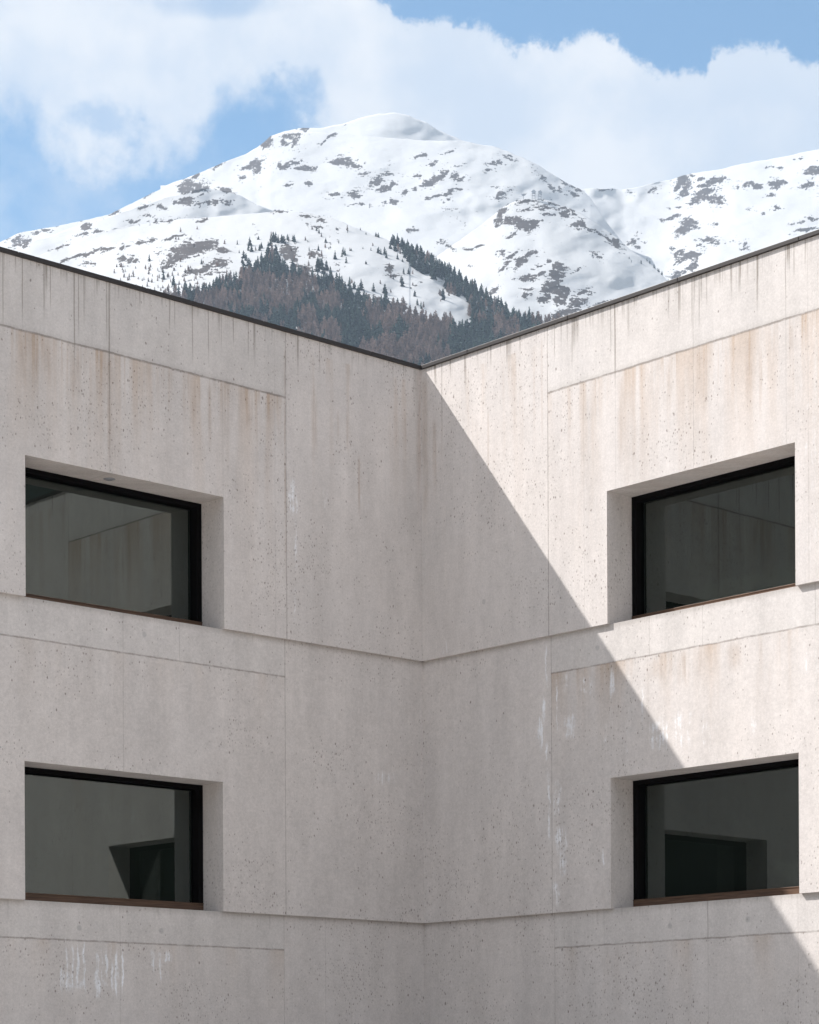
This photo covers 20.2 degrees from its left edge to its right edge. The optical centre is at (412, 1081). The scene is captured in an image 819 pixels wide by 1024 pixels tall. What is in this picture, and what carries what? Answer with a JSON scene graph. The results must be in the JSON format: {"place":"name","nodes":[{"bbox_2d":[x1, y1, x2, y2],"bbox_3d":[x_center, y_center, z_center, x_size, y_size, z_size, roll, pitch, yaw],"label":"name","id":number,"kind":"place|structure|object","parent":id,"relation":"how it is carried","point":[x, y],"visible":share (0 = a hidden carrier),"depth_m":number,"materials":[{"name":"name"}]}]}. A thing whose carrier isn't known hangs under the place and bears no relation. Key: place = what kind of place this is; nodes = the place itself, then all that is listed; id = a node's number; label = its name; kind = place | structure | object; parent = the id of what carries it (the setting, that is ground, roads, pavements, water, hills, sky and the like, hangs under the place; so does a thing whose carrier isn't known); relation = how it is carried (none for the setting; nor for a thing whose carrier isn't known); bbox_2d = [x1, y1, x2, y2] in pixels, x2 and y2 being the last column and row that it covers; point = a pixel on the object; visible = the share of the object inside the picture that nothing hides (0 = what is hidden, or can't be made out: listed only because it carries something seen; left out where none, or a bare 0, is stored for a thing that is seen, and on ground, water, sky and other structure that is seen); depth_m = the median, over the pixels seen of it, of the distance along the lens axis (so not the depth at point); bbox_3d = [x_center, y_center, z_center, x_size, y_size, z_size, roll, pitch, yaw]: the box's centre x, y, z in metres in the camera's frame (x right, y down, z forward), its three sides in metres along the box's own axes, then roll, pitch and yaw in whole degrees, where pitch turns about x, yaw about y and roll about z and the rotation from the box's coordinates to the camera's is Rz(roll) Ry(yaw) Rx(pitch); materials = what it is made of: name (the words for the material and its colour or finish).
{"place":"outdoors","nodes":[
{"label":"outdoors","id":0,"kind":"place"},
{"bbox_2d":[36,211,510,339],"bbox_3d":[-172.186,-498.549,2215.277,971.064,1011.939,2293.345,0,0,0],"label":"hill","id":1,"kind":"structure","parent":0,"point":[129,248],"depth_m":2517.71,"materials":[{"name":"white snow"}]},
{"bbox_2d":[233,291,237,306],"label":"larch tree","id":2,"kind":"object","parent":1,"relation":"on","point":[235,296],"visible":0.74,"depth_m":2314.21,"materials":[{"name":"brown plant"}]},
{"bbox_2d":[255,311,260,319],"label":"larch tree","id":3,"kind":"object","parent":1,"relation":"on","point":[257,314],"visible":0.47,"depth_m":2240.69,"materials":[{"name":"brown plant"}]},
{"bbox_2d":[285,300,288,314],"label":"larch tree","id":4,"kind":"object","parent":1,"relation":"on","point":[287,309],"visible":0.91,"depth_m":2285.70,"materials":[{"name":"brown plant"}]},
{"bbox_2d":[287,296,293,308],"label":"larch tree","id":5,"kind":"object","parent":1,"relation":"on","point":[289,300],"visible":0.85,"depth_m":2302.92,"materials":[{"name":"brown plant"}]},
{"bbox_2d":[293,310,297,326],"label":"spruce tree","id":6,"kind":"object","parent":1,"relation":"on","point":[295,318],"visible":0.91,"depth_m":2253.82,"materials":[{"name":"green plant"}]},
{"bbox_2d":[296,282,305,293],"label":"larch tree","id":7,"kind":"object","parent":1,"relation":"on","point":[300,286],"visible":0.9,"depth_m":2347.25,"materials":[{"name":"brown plant"}]},
{"bbox_2d":[306,304,310,317],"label":"larch tree","id":8,"kind":"object","parent":1,"relation":"on","point":[308,310],"visible":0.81,"depth_m":2271.04,"materials":[{"name":"brown plant"}]},
{"bbox_2d":[309,320,314,332],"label":"larch tree","id":9,"kind":"object","parent":1,"relation":"on","point":[312,325],"visible":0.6,"depth_m":2197.02,"materials":[{"name":"brown plant"}]},
{"bbox_2d":[318,309,321,324],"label":"spruce tree","id":10,"kind":"object","parent":1,"relation":"on","point":[319,319],"visible":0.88,"depth_m":2246.58,"materials":[{"name":"green plant"}]},
{"bbox_2d":[320,323,326,335],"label":"larch tree","id":11,"kind":"object","parent":1,"relation":"on","point":[324,327],"visible":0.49,"depth_m":2198.78,"materials":[{"name":"brown plant"}]},
{"bbox_2d":[322,276,327,288],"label":"spruce tree","id":12,"kind":"object","parent":1,"relation":"on","point":[325,281],"visible":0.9,"depth_m":2371.40,"materials":[{"name":"green plant"}]},
{"bbox_2d":[327,271,333,283],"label":"spruce tree","id":13,"kind":"object","parent":1,"relation":"on","point":[330,278],"visible":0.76,"depth_m":2381.80,"materials":[{"name":"green plant"}]},
{"bbox_2d":[113,226,553,364],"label":"larch forest","id":14,"kind":"object","parent":1,"relation":"on","point":[254,282],"visible":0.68,"depth_m":2330.87,"materials":[{"name":"plant"}]},
{"bbox_2d":[336,327,341,341],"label":"larch tree","id":15,"kind":"object","parent":1,"relation":"on","point":[338,333],"visible":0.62,"depth_m":2176.97,"materials":[{"name":"brown plant"}]},
{"bbox_2d":[343,287,348,303],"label":"spruce tree","id":16,"kind":"object","parent":1,"relation":"on","point":[346,294],"visible":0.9,"depth_m":2334.32,"materials":[{"name":"green plant"}]},
{"bbox_2d":[372,342,376,352],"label":"larch tree","id":17,"kind":"object","parent":1,"relation":"on","point":[374,346],"visible":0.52,"depth_m":2137.34,"materials":[{"name":"brown plant"}]},
{"bbox_2d":[375,297,381,313],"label":"larch tree","id":18,"kind":"object","parent":1,"relation":"on","point":[377,303],"visible":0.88,"depth_m":2303.53,"materials":[{"name":"brown plant"}]},
{"bbox_2d":[376,334,380,348],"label":"larch tree","id":19,"kind":"object","parent":1,"relation":"on","point":[378,340],"visible":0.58,"depth_m":2176.97,"materials":[{"name":"brown plant"}]},
{"bbox_2d":[380,333,384,344],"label":"larch tree","id":20,"kind":"object","parent":1,"relation":"on","point":[382,339],"visible":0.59,"depth_m":2181.71,"materials":[{"name":"brown plant"}]},
{"bbox_2d":[382,294,386,306],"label":"spruce tree","id":21,"kind":"object","parent":1,"relation":"on","point":[384,300],"visible":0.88,"depth_m":2323.97,"materials":[{"name":"green plant"}]},
{"bbox_2d":[381,330,388,344],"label":"larch tree","id":22,"kind":"object","parent":1,"relation":"on","point":[386,336],"visible":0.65,"depth_m":2194.58,"materials":[{"name":"brown plant"}]},
{"bbox_2d":[385,343,389,355],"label":"larch tree","id":23,"kind":"object","parent":1,"relation":"on","point":[387,350],"visible":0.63,"depth_m":2141.01,"materials":[{"name":"brown plant"}]},
{"bbox_2d":[385,303,390,313],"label":"larch tree","id":24,"kind":"object","parent":1,"relation":"on","point":[388,310],"visible":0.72,"depth_m":2290.20,"materials":[{"name":"brown plant"}]},
{"bbox_2d":[387,320,392,333],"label":"larch tree","id":25,"kind":"object","parent":1,"relation":"on","point":[389,327],"visible":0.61,"depth_m":2227.72,"materials":[{"name":"brown plant"}]},
{"bbox_2d":[393,308,397,323],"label":"larch tree","id":26,"kind":"object","parent":1,"relation":"on","point":[395,314],"visible":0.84,"depth_m":2273.29,"materials":[{"name":"brown plant"}]},
{"bbox_2d":[395,340,403,357],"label":"larch tree","id":27,"kind":"object","parent":1,"relation":"on","point":[399,347],"visible":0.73,"depth_m":2150.07,"materials":[{"name":"brown plant"}]},
{"bbox_2d":[399,297,407,311],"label":"larch tree","id":28,"kind":"object","parent":1,"relation":"on","point":[404,307],"visible":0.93,"depth_m":2323.14,"materials":[{"name":"brown plant"}]},
{"bbox_2d":[147,227,668,362],"bbox_3d":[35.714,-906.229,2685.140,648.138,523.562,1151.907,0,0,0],"label":"spruce forest","id":29,"kind":"object","parent":1,"relation":"on","point":[279,268],"visible":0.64,"depth_m":2407.07,"materials":[{"name":"green plant"}]},
{"bbox_2d":[407,305,412,319],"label":"larch tree","id":30,"kind":"object","parent":1,"relation":"on","point":[409,311],"visible":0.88,"depth_m":2291.10,"materials":[{"name":"brown plant"}]},
{"bbox_2d":[413,308,418,320],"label":"larch tree","id":31,"kind":"object","parent":1,"relation":"on","point":[415,311],"visible":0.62,"depth_m":2291.76,"materials":[{"name":"brown plant"}]},
{"bbox_2d":[419,258,427,273],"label":"spruce tree","id":32,"kind":"object","parent":1,"relation":"on","point":[424,265],"visible":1,"depth_m":2490.53,"materials":[{"name":"green plant"}]},
{"bbox_2d":[429,316,435,328],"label":"larch tree","id":33,"kind":"object","parent":1,"relation":"on","point":[431,320],"visible":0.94,"depth_m":2279.58,"materials":[{"name":"brown plant"}]},
{"bbox_2d":[435,262,440,275],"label":"spruce tree","id":34,"kind":"object","parent":1,"relation":"on","point":[437,267],"visible":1,"depth_m":2487.89,"materials":[{"name":"green plant"}]},
{"bbox_2d":[437,259,443,273],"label":"spruce tree","id":35,"kind":"object","parent":1,"relation":"on","point":[439,264],"visible":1,"depth_m":2497.24,"materials":[{"name":"green plant"}]},
{"bbox_2d":[442,325,447,339],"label":"larch tree","id":36,"kind":"object","parent":1,"relation":"on","point":[444,329],"visible":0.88,"depth_m":2266.25,"materials":[{"name":"brown plant"}]},
{"bbox_2d":[444,344,452,355],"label":"larch tree","id":37,"kind":"object","parent":1,"relation":"on","point":[449,350],"visible":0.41,"depth_m":2176.59,"materials":[{"name":"brown plant"}]},
{"bbox_2d":[450,326,456,341],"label":"spruce tree","id":38,"kind":"object","parent":1,"relation":"on","point":[453,335],"visible":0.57,"depth_m":2263.22,"materials":[{"name":"green plant"}]},
{"bbox_2d":[453,340,458,353],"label":"spruce tree","id":39,"kind":"object","parent":1,"relation":"on","point":[456,348],"visible":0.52,"depth_m":2210.82,"materials":[{"name":"green plant"}]},
{"bbox_2d":[458,342,462,351],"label":"spruce tree","id":40,"kind":"object","parent":1,"relation":"on","point":[460,347],"visible":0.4,"depth_m":2208.47,"materials":[{"name":"green plant"}]},
{"bbox_2d":[463,335,467,349],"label":"spruce tree","id":41,"kind":"object","parent":1,"relation":"on","point":[464,345],"visible":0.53,"depth_m":2231.94,"materials":[{"name":"green plant"}]},
{"bbox_2d":[498,319,504,332],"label":"larch tree","id":42,"kind":"object","parent":1,"relation":"on","point":[501,324],"visible":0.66,"depth_m":2345.27,"materials":[{"name":"brown plant"}]},
{"bbox_2d":[507,317,512,328],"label":"larch tree","id":43,"kind":"object","parent":1,"relation":"on","point":[510,321],"visible":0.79,"depth_m":2364.20,"materials":[{"name":"brown plant"}]},
{"bbox_2d":[509,325,515,333],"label":"larch tree","id":44,"kind":"object","parent":1,"relation":"on","point":[512,328],"visible":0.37,"depth_m":2340.11,"materials":[{"name":"brown plant"}]},
{"bbox_2d":[512,313,519,325],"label":"larch tree","id":45,"kind":"object","parent":1,"relation":"on","point":[514,315],"visible":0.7,"depth_m":2373.83,"materials":[{"name":"brown plant"}]},
{"bbox_2d":[160,112,475,188],"bbox_3d":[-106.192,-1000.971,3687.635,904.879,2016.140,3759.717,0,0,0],"label":"mountain peak","id":46,"kind":"structure","parent":0,"point":[396,125],"depth_m":4691.11,"materials":[{"name":"white snow"}]},
{"bbox_2d":[0,132,680,280],"bbox_3d":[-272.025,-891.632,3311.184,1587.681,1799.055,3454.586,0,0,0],"label":"mountain","id":47,"kind":"structure","parent":0,"point":[435,198],"depth_m":4083.31,"materials":[{"name":"white snow"}]},
{"bbox_2d":[6,188,273,255],"bbox_3d":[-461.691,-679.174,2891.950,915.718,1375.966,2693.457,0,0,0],"label":"mountain shoulder","id":48,"kind":"object","parent":47,"relation":"attached to","point":[202,203],"visible":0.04,"depth_m":3427.66},
{"bbox_2d":[435,199,666,320],"bbox_3d":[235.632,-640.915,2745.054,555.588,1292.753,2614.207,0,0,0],"label":"mountain shoulder","id":49,"kind":"object","parent":47,"relation":"attached to","point":[533,255],"visible":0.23,"depth_m":3160.65},
{"bbox_2d":[0,229,818,1023],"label":"museum building","id":50,"kind":"structure","parent":0,"point":[340,683],"depth_m":32.55,"materials":[{"name":"concrete"}]},
{"bbox_2d":[24,467,202,625],"bbox_3d":[-4.302,-7.365,31.959,3.316,1.865,0.191,0,0,-43],"label":"window","id":51,"kind":"structure","parent":50,"relation":"in","point":[84,547],"depth_m":32.16,"materials":[{"name":"grey glass"}]},
{"bbox_2d":[25,767,203,909],"bbox_3d":[-4.283,-3.335,31.959,3.316,1.835,0.191,0,0,-43],"label":"window","id":52,"kind":"structure","parent":50,"relation":"in","point":[92,841],"depth_m":32.14,"materials":[{"name":"grey glass"}]},
{"bbox_2d":[632,456,795,618],"bbox_3d":[4.315,-7.406,31.595,0.191,1.865,3.316,0,0,-43],"label":"window","id":53,"kind":"structure","parent":50,"relation":"in","point":[735,539],"depth_m":31.84,"materials":[{"name":"black glass"}]},
{"bbox_2d":[633,759,800,906],"bbox_3d":[4.334,-3.376,31.595,0.191,1.835,3.316,0,0,-43],"label":"window","id":54,"kind":"structure","parent":50,"relation":"in","point":[733,836],"depth_m":31.81,"materials":[{"name":"grey glass"}]},
{"bbox_2d":[0,0,818,241],"label":"sky","id":55,"kind":"structure","parent":0,"point":[104,104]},
{"bbox_2d":[581,150,818,275],"bbox_3d":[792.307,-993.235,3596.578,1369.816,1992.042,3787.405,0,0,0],"label":"mountain","id":56,"kind":"structure","parent":0,"point":[686,224],"depth_m":4442.26,"materials":[{"name":"white snow"}]}
]}

